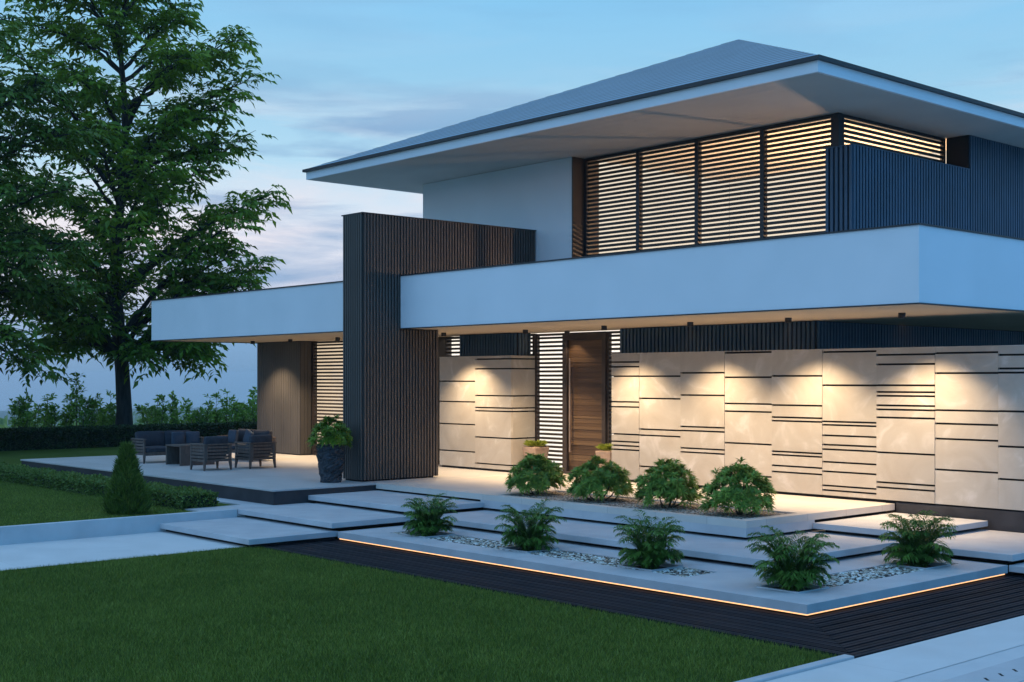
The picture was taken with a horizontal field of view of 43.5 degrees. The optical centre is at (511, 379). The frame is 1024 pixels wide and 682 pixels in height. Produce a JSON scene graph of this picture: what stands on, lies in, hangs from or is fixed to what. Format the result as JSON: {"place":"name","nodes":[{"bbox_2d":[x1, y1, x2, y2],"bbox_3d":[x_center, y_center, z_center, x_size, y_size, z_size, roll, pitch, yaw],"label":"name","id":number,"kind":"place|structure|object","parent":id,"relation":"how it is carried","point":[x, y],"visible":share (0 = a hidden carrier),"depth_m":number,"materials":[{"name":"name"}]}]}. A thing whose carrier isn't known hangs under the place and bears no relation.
{"place":"outdoors","nodes":[
{"label":"outdoors","id":0,"kind":"place"},
{"bbox_2d":[0,480,191,525],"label":"grass","id":1,"kind":"structure","parent":0,"point":[45,496],"depth_m":20.74,"materials":[{"name":"green plant"}]},
{"bbox_2d":[0,447,229,525],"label":"garden ground","id":2,"kind":"structure","parent":0,"point":[11,457],"depth_m":34.10,"materials":[{"name":"green plant"}]},
{"bbox_2d":[7,392,33,426],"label":"sapling","id":3,"kind":"object","parent":2,"relation":"on","point":[22,411],"visible":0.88,"depth_m":41.35,"materials":[{"name":"green plant"}]},
{"bbox_2d":[15,395,42,427],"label":"sapling","id":4,"kind":"object","parent":2,"relation":"on","point":[32,418],"visible":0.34,"depth_m":42.88,"materials":[{"name":"green plant"}]},
{"bbox_2d":[30,393,57,427],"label":"sapling","id":5,"kind":"object","parent":2,"relation":"on","point":[40,410],"visible":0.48,"depth_m":44.07,"materials":[{"name":"green plant"}]},
{"bbox_2d":[37,402,62,426],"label":"sapling","id":6,"kind":"object","parent":2,"relation":"on","point":[56,418],"visible":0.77,"depth_m":42.70,"materials":[{"name":"green plant"}]},
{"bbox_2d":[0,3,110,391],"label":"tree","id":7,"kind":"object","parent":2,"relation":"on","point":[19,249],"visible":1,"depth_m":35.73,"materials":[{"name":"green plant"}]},
{"bbox_2d":[59,394,77,425],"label":"sapling","id":8,"kind":"object","parent":2,"relation":"on","point":[69,417],"visible":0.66,"depth_m":43.99,"materials":[{"name":"green plant"}]},
{"bbox_2d":[67,372,103,425],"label":"sapling","id":9,"kind":"object","parent":2,"relation":"on","point":[86,412],"visible":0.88,"depth_m":42.65,"materials":[{"name":"green plant"}]},
{"bbox_2d":[69,381,102,425],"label":"sapling","id":10,"kind":"object","parent":2,"relation":"on","point":[94,422],"visible":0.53,"depth_m":44.13,"materials":[{"name":"green plant"}]},
{"bbox_2d":[97,390,115,425],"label":"sapling","id":11,"kind":"object","parent":2,"relation":"on","point":[103,412],"visible":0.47,"depth_m":45.57,"materials":[{"name":"green plant"}]},
{"bbox_2d":[102,398,115,425],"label":"sapling","id":12,"kind":"object","parent":2,"relation":"on","point":[111,416],"visible":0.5,"depth_m":43.89,"materials":[{"name":"green plant"}]},
{"bbox_2d":[0,462,219,509],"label":"hedge","id":13,"kind":"object","parent":2,"relation":"on","point":[175,497],"visible":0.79,"depth_m":23.07,"materials":[{"name":"green plant"}]},
{"bbox_2d":[99,441,153,514],"bbox_3d":[-5.958,1.511,19.822,0.800,1.168,0.873,0,0,-42],"label":"conifer","id":14,"kind":"object","parent":2,"relation":"on","point":[126,492],"visible":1,"depth_m":19.65,"materials":[{"name":"green plant"}]},
{"bbox_2d":[0,421,256,450],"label":"tall hedge","id":15,"kind":"object","parent":2,"relation":"on","point":[50,437],"visible":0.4,"depth_m":38.91,"materials":[{"name":"green plant"}]},
{"bbox_2d":[0,0,293,425],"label":"tree","id":16,"kind":"object","parent":2,"relation":"on","point":[86,330],"visible":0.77,"depth_m":42.23,"materials":[{"name":"green plant"}]},
{"bbox_2d":[133,394,163,423],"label":"sapling","id":17,"kind":"object","parent":2,"relation":"on","point":[142,409],"visible":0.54,"depth_m":46.27,"materials":[{"name":"green plant"}]},
{"bbox_2d":[144,395,174,424],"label":"sapling","id":18,"kind":"object","parent":2,"relation":"on","point":[161,418],"visible":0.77,"depth_m":44.62,"materials":[{"name":"green plant"}]},
{"bbox_2d":[167,391,184,423],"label":"sapling","id":19,"kind":"object","parent":2,"relation":"on","point":[175,413],"visible":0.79,"depth_m":46.15,"materials":[{"name":"green plant"}]},
{"bbox_2d":[178,397,198,423],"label":"sapling","id":20,"kind":"object","parent":2,"relation":"on","point":[187,407],"visible":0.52,"depth_m":47.99,"materials":[{"name":"green plant"}]},
{"bbox_2d":[188,394,214,422],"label":"sapling","id":21,"kind":"object","parent":2,"relation":"on","point":[205,416],"visible":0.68,"depth_m":46.12,"materials":[{"name":"green plant"}]},
{"bbox_2d":[206,391,224,422],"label":"sapling","id":22,"kind":"object","parent":2,"relation":"on","point":[217,414],"visible":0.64,"depth_m":47.90,"materials":[{"name":"green plant"}]},
{"bbox_2d":[219,389,240,422],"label":"sapling","id":23,"kind":"object","parent":2,"relation":"on","point":[225,411],"visible":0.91,"depth_m":46.24,"materials":[{"name":"green plant"}]},
{"bbox_2d":[227,401,248,421],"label":"sapling","id":24,"kind":"object","parent":2,"relation":"on","point":[242,414],"visible":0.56,"depth_m":47.85,"materials":[{"name":"green plant"}]},
{"bbox_2d":[241,390,255,421],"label":"sapling","id":25,"kind":"object","parent":2,"relation":"on","point":[247,407],"visible":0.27,"depth_m":49.53,"materials":[{"name":"green plant"}]},
{"bbox_2d":[186,498,312,515],"bbox_3d":[-4.964,2.105,21.593,2.000,0.110,2.798,0,0,-42],"label":"paved strip","id":26,"kind":"object","parent":2,"relation":"on","point":[236,504],"visible":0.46,"depth_m":20.87,"materials":[{"name":"concrete"}]},
{"bbox_2d":[245,387,256,421],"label":"sapling","id":27,"kind":"object","parent":2,"relation":"on","point":[254,407],"visible":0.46,"depth_m":47.74,"materials":[{"name":"green plant"}]},
{"bbox_2d":[20,453,509,504],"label":"terrace platform","id":28,"kind":"structure","parent":2,"relation":"on","point":[291,479],"depth_m":24.09,"materials":[{"name":"concrete"}]},
{"bbox_2d":[131,430,203,463],"bbox_3d":[-7.524,1.463,28.082,1.428,0.674,0.648,0,0,-42],"label":"sofa","id":29,"kind":"object","parent":28,"relation":"on","point":[150,443],"visible":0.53,"depth_m":27.85,"materials":[{"name":"grey fabric"}]},
{"bbox_2d":[171,432,184,443],"bbox_3d":[-7.320,1.300,28.154,0.300,0.300,0.122,0,0,-42],"label":"throw pillow","id":30,"kind":"object","parent":29,"relation":"on","point":[177,437],"visible":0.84,"depth_m":28.09,"materials":[{"name":"blue fabric"}]},
{"bbox_2d":[186,431,199,443],"bbox_3d":[-7.052,1.300,28.364,0.300,0.300,0.122,0,0,-22],"label":"throw pillow","id":31,"kind":"object","parent":29,"relation":"on","point":[192,436],"visible":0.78,"depth_m":28.31,"materials":[{"name":"blue fabric"}]},
{"bbox_2d":[166,443,214,465],"bbox_3d":[-6.813,1.587,27.183,0.800,0.425,0.660,0,0,-42],"label":"coffee table","id":32,"kind":"object","parent":28,"relation":"on","point":[178,454],"visible":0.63,"depth_m":27.10,"materials":[{"name":"grey wood"}]},
{"bbox_2d":[189,436,232,470],"bbox_3d":[-6.006,1.463,25.606,0.628,0.673,0.628,0,0,-42],"label":"armchair","id":33,"kind":"object","parent":28,"relation":"on","point":[215,448],"visible":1,"depth_m":25.41,"materials":[{"name":"grey wood"}]},
{"bbox_2d":[217,429,275,461],"bbox_3d":[-5.951,1.463,28.760,0.648,0.674,1.508,0,0,-42],"label":"sofa","id":34,"kind":"object","parent":28,"relation":"on","point":[241,433],"visible":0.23,"depth_m":28.66,"materials":[{"name":"grey fabric"}]},
{"bbox_2d":[228,430,238,442],"bbox_3d":[-6.314,1.290,29.039,0.300,0.300,0.125,0,-11,42],"label":"throw pillow","id":35,"kind":"object","parent":34,"relation":"on","point":[232,436],"visible":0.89,"depth_m":28.96,"materials":[{"name":"fabric"}]},
{"bbox_2d":[243,429,253,444],"bbox_3d":[-5.865,1.290,28.568,0.125,0.300,0.300,14,9,-39],"label":"throw pillow","id":36,"kind":"object","parent":34,"relation":"on","point":[248,432],"visible":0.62,"depth_m":28.51,"materials":[{"name":"fabric"}]},
{"bbox_2d":[234,435,276,468],"bbox_3d":[-5.237,1.463,26.186,0.628,0.673,0.628,0,0,-44],"label":"armchair","id":37,"kind":"object","parent":28,"relation":"on","point":[260,448],"visible":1,"depth_m":26.00,"materials":[{"name":"brown wood"}]},
{"bbox_2d":[305,415,352,482],"bbox_3d":[-3.167,1.220,22.427,0.896,1.233,0.866,0,0,-42],"label":"potted bush","id":38,"kind":"object","parent":28,"relation":"on","point":[332,442],"visible":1,"depth_m":22.28,"materials":[{"name":"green plant"}]},
{"bbox_2d":[440,355,534,471],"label":"stone wall","id":39,"kind":"structure","parent":28,"relation":"on","point":[487,420],"depth_m":25.33,"materials":[{"name":"beige stone"}]},
{"bbox_2d":[150,39,1023,481],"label":"modern house","id":40,"kind":"structure","parent":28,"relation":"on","point":[740,195],"depth_m":22.52,"materials":[{"name":"paint"}]},
{"bbox_2d":[312,340,342,454],"bbox_3d":[-3.172,0.449,28.871,0.102,2.698,4.660,0,0,-42],"label":"window","id":41,"kind":"structure","parent":40,"relation":"in","point":[316,343],"depth_m":30.23,"materials":[{"name":"brown metal"}]},
{"bbox_2d":[446,334,534,437],"bbox_3d":[-0.461,0.449,26.292,0.102,2.698,2.800,0,0,-42],"label":"window","id":42,"kind":"structure","parent":40,"relation":"in","point":[533,335],"depth_m":27.05,"materials":[{"name":"white metal"}]},
{"bbox_2d":[535,333,562,471],"bbox_3d":[0.756,0.454,24.918,0.080,2.688,0.810,0,0,-42],"label":"window","id":43,"kind":"structure","parent":40,"relation":"in","point":[537,336],"depth_m":24.93,"materials":[{"name":"white metal"}]},
{"bbox_2d":[563,331,606,473],"bbox_3d":[1.387,0.455,24.175,0.190,2.690,1.130,0,0,-42],"label":"door","id":44,"kind":"structure","parent":40,"relation":"in","point":[584,353],"depth_m":24.23,"materials":[{"name":"brown wood"}]},
{"bbox_2d":[607,331,619,444],"bbox_3d":[2.013,0.454,23.514,0.080,2.688,0.680,0,0,-42],"label":"window","id":45,"kind":"structure","parent":40,"relation":"in","point":[609,333],"depth_m":23.71,"materials":[{"name":"white metal"}]},
{"bbox_2d":[584,114,833,255],"bbox_3d":[3.300,-2.770,22.613,0.102,2.940,5.620,0,0,-42],"label":"window","id":46,"kind":"structure","parent":40,"relation":"in","point":[697,143],"depth_m":22.43,"materials":[{"name":"metal"}]},
{"bbox_2d":[842,114,945,162],"bbox_3d":[6.427,-2.770,21.573,3.170,2.940,0.080,0,0,-42],"label":"window","id":47,"kind":"structure","parent":40,"relation":"in","point":[849,119],"depth_m":21.51,"materials":[{"name":"metal"}]},
{"bbox_2d":[0,531,242,569],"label":"path","id":48,"kind":"structure","parent":0,"point":[34,554],"depth_m":17.46,"materials":[{"name":"grey concrete"}]},
{"bbox_2d":[160,516,337,547],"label":"step slab","id":49,"kind":"structure","parent":48,"relation":"on","point":[247,531],"depth_m":18.48,"materials":[{"name":"concrete"}]},
{"bbox_2d":[238,503,416,529],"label":"step slab","id":50,"kind":"structure","parent":49,"relation":"on","point":[327,516],"depth_m":19.34,"materials":[{"name":"concrete"}]},
{"bbox_2d":[308,490,483,514],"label":"step slab","id":51,"kind":"structure","parent":50,"relation":"on","point":[387,501],"depth_m":20.58,"materials":[{"name":"concrete"}]},
{"bbox_2d":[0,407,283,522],"bbox_3d":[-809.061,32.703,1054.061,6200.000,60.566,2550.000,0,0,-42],"label":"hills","id":52,"kind":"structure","parent":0,"point":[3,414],"depth_m":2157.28,"materials":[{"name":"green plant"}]},
{"bbox_2d":[0,410,252,427],"bbox_3d":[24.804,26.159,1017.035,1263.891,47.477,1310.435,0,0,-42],"label":"wood","id":53,"kind":"object","parent":52,"relation":"on","point":[3,422],"depth_m":567.20,"materials":[{"name":"green plant"}]},
{"bbox_2d":[0,545,838,681],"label":"lawn","id":54,"kind":"structure","parent":0,"point":[577,674],"depth_m":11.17,"materials":[{"name":"green plant"}]},
{"bbox_2d":[0,509,1023,571],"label":"ground","id":55,"kind":"structure","parent":0,"point":[1008,564],"depth_m":17.23,"materials":[{"name":"grey concrete"}]},
{"bbox_2d":[0,509,236,544],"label":"retaining wall","id":56,"kind":"structure","parent":55,"relation":"on","point":[39,532],"depth_m":18.75,"materials":[{"name":"concrete"}]},
{"bbox_2d":[335,539,1015,654],"bbox_3d":[5.899,2.324,19.773,16.838,0.001,9.598,0,0,-42],"label":"deck base","id":57,"kind":"object","parent":55,"relation":"on","point":[1009,573],"depth_m":14.34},
{"bbox_2d":[260,539,1023,658],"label":"deck","id":58,"kind":"structure","parent":57,"relation":"on","point":[862,631],"depth_m":13.00,"materials":[{"name":"brown wood"}]},
{"bbox_2d":[338,525,1007,615],"bbox_3d":[1.659,2.231,16.689,3.970,0.136,8.000,0,0,-42],"label":"palm bed","id":59,"kind":"object","parent":58,"relation":"on","point":[732,583],"visible":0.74,"depth_m":14.54,"materials":[{"name":"concrete"}]},
{"bbox_2d":[418,534,666,568],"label":"soil","id":60,"kind":"structure","parent":59,"relation":"in","point":[659,567],"depth_m":15.12,"materials":[{"name":"brown soil"}]},
{"bbox_2d":[401,493,458,536],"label":"fern","id":61,"kind":"object","parent":60,"relation":"in","point":[429,521],"visible":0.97,"depth_m":17.84,"materials":[{"name":"green plant"}]},
{"bbox_2d":[494,499,566,550],"bbox_3d":[0.226,1.898,16.461,0.926,0.700,0.893,0,0,-30],"label":"fern","id":62,"kind":"object","parent":60,"relation":"in","point":[529,538],"visible":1,"depth_m":16.34,"materials":[{"name":"green plant"}]},
{"bbox_2d":[394,531,711,576],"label":"pebbles","id":63,"kind":"object","parent":60,"relation":"on","point":[611,561],"visible":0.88,"depth_m":15.85,"materials":[{"name":"grey gravel"}]},
{"bbox_2d":[613,509,684,569],"bbox_3d":[1.622,1.891,14.928,0.911,0.714,0.945,0,0,-19],"label":"fern","id":64,"kind":"object","parent":60,"relation":"in","point":[652,544],"visible":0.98,"depth_m":14.78,"materials":[{"name":"green plant"}]},
{"bbox_2d":[440,510,897,568],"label":"step slab","id":65,"kind":"structure","parent":59,"relation":"on","point":[720,549],"depth_m":16.45,"materials":[{"name":"concrete"}]},
{"bbox_2d":[376,474,894,538],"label":"porch platform","id":66,"kind":"structure","parent":65,"relation":"on","point":[804,512],"depth_m":18.43,"materials":[{"name":"concrete"}]},
{"bbox_2d":[522,440,548,458],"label":"potted plant","id":67,"kind":"object","parent":66,"relation":"on","point":[534,447],"visible":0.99,"depth_m":24.65,"materials":[{"name":"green plant"}]},
{"bbox_2d":[595,443,613,470],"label":"potted plant","id":68,"kind":"object","parent":66,"relation":"on","point":[606,451],"visible":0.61,"depth_m":23.23,"materials":[{"name":"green plant"}]},
{"label":"soil","id":69,"kind":"structure","parent":66,"relation":"in","visible":0},
{"bbox_2d":[504,452,566,494],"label":"shrub","id":70,"kind":"object","parent":69,"relation":"in","point":[539,473],"visible":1,"depth_m":20.04,"materials":[{"name":"green plant"}]},
{"bbox_2d":[563,454,634,500],"bbox_3d":[1.333,1.495,19.190,1.067,0.756,1.093,0,0,-42],"label":"shrub","id":71,"kind":"object","parent":69,"relation":"in","point":[598,480],"visible":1,"depth_m":18.96,"materials":[{"name":"green plant"}]},
{"bbox_2d":[630,457,704,508],"bbox_3d":[2.225,1.487,18.189,1.060,0.774,1.100,0,0,-42],"label":"shrub","id":72,"kind":"object","parent":69,"relation":"in","point":[676,485],"visible":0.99,"depth_m":17.96,"materials":[{"name":"green plant"}]},
{"bbox_2d":[696,457,776,515],"bbox_3d":[3.031,1.454,17.228,1.126,0.839,1.074,0,0,-42],"label":"shrub","id":73,"kind":"object","parent":69,"relation":"in","point":[744,497],"visible":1,"depth_m":17.00,"materials":[{"name":"green plant"}]},
{"bbox_2d":[813,513,987,539],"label":"step slab","id":74,"kind":"structure","parent":65,"relation":"on","point":[868,526],"depth_m":17.15,"materials":[{"name":"concrete"}]},
{"bbox_2d":[774,564,933,591],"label":"soil","id":75,"kind":"structure","parent":59,"relation":"in","point":[783,588],"depth_m":13.53,"materials":[{"name":"brown soil"}]},
{"bbox_2d":[744,525,839,590],"bbox_3d":[2.932,1.881,13.429,0.973,0.736,0.938,0,0,-7],"label":"fern","id":76,"kind":"object","parent":75,"relation":"in","point":[786,572],"visible":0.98,"depth_m":13.28,"materials":[{"name":"green plant"}]},
{"bbox_2d":[812,561,954,586],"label":"pebbles","id":77,"kind":"object","parent":75,"relation":"on","point":[853,576],"visible":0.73,"depth_m":14.33,"materials":[{"name":"grey gravel"}]},
{"bbox_2d":[877,510,958,567],"bbox_3d":[4.751,1.875,15.071,0.956,0.750,0.992,0,0,4],"label":"fern","id":78,"kind":"object","parent":75,"relation":"in","point":[916,549],"visible":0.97,"depth_m":14.90,"materials":[{"name":"green plant"}]},
{"bbox_2d":[735,654,853,681],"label":"kerb","id":79,"kind":"structure","parent":55,"relation":"on","point":[799,668],"depth_m":10.12,"materials":[{"name":"concrete"}]},
{"bbox_2d":[611,345,1023,532],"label":"stone wall","id":80,"kind":"structure","parent":55,"relation":"on","point":[916,430],"depth_m":19.22,"materials":[{"name":"beige stone"}]},
{"bbox_2d":[0,0,1023,410],"label":"sky","id":81,"kind":"structure","parent":0,"point":[357,76],"materials":[{"name":"blue"}]},
{"bbox_2d":[509,491,788,518],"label":"gravel","id":82,"kind":"structure","parent":0,"point":[617,502],"depth_m":18.50,"materials":[{"name":"grey gravel"}]},
{"bbox_2d":[765,615,1023,681],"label":"pavement","id":83,"kind":"structure","parent":0,"point":[906,661],"depth_m":10.66,"materials":[{"name":"grey concrete"}]},
{"bbox_2d":[895,645,1023,681],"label":"driveway","id":84,"kind":"structure","parent":0,"point":[966,667],"depth_m":10.30,"materials":[{"name":"grey concrete"}]},
{"bbox_2d":[940,657,1023,681],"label":"drain cover","id":85,"kind":"object","parent":84,"relation":"on","point":[1011,671],"visible":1,"depth_m":9.99,"materials":[{"name":"concrete"}]},
{"bbox_2d":[1009,562,1023,575],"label":"step slab","id":86,"kind":"structure","parent":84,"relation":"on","point":[1018,568],"depth_m":14.98,"materials":[{"name":"concrete"}]},
{"bbox_2d":[893,529,1023,562],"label":"step slab","id":87,"kind":"structure","parent":86,"relation":"on","point":[993,546],"depth_m":15.84,"materials":[{"name":"concrete"}]}
]}

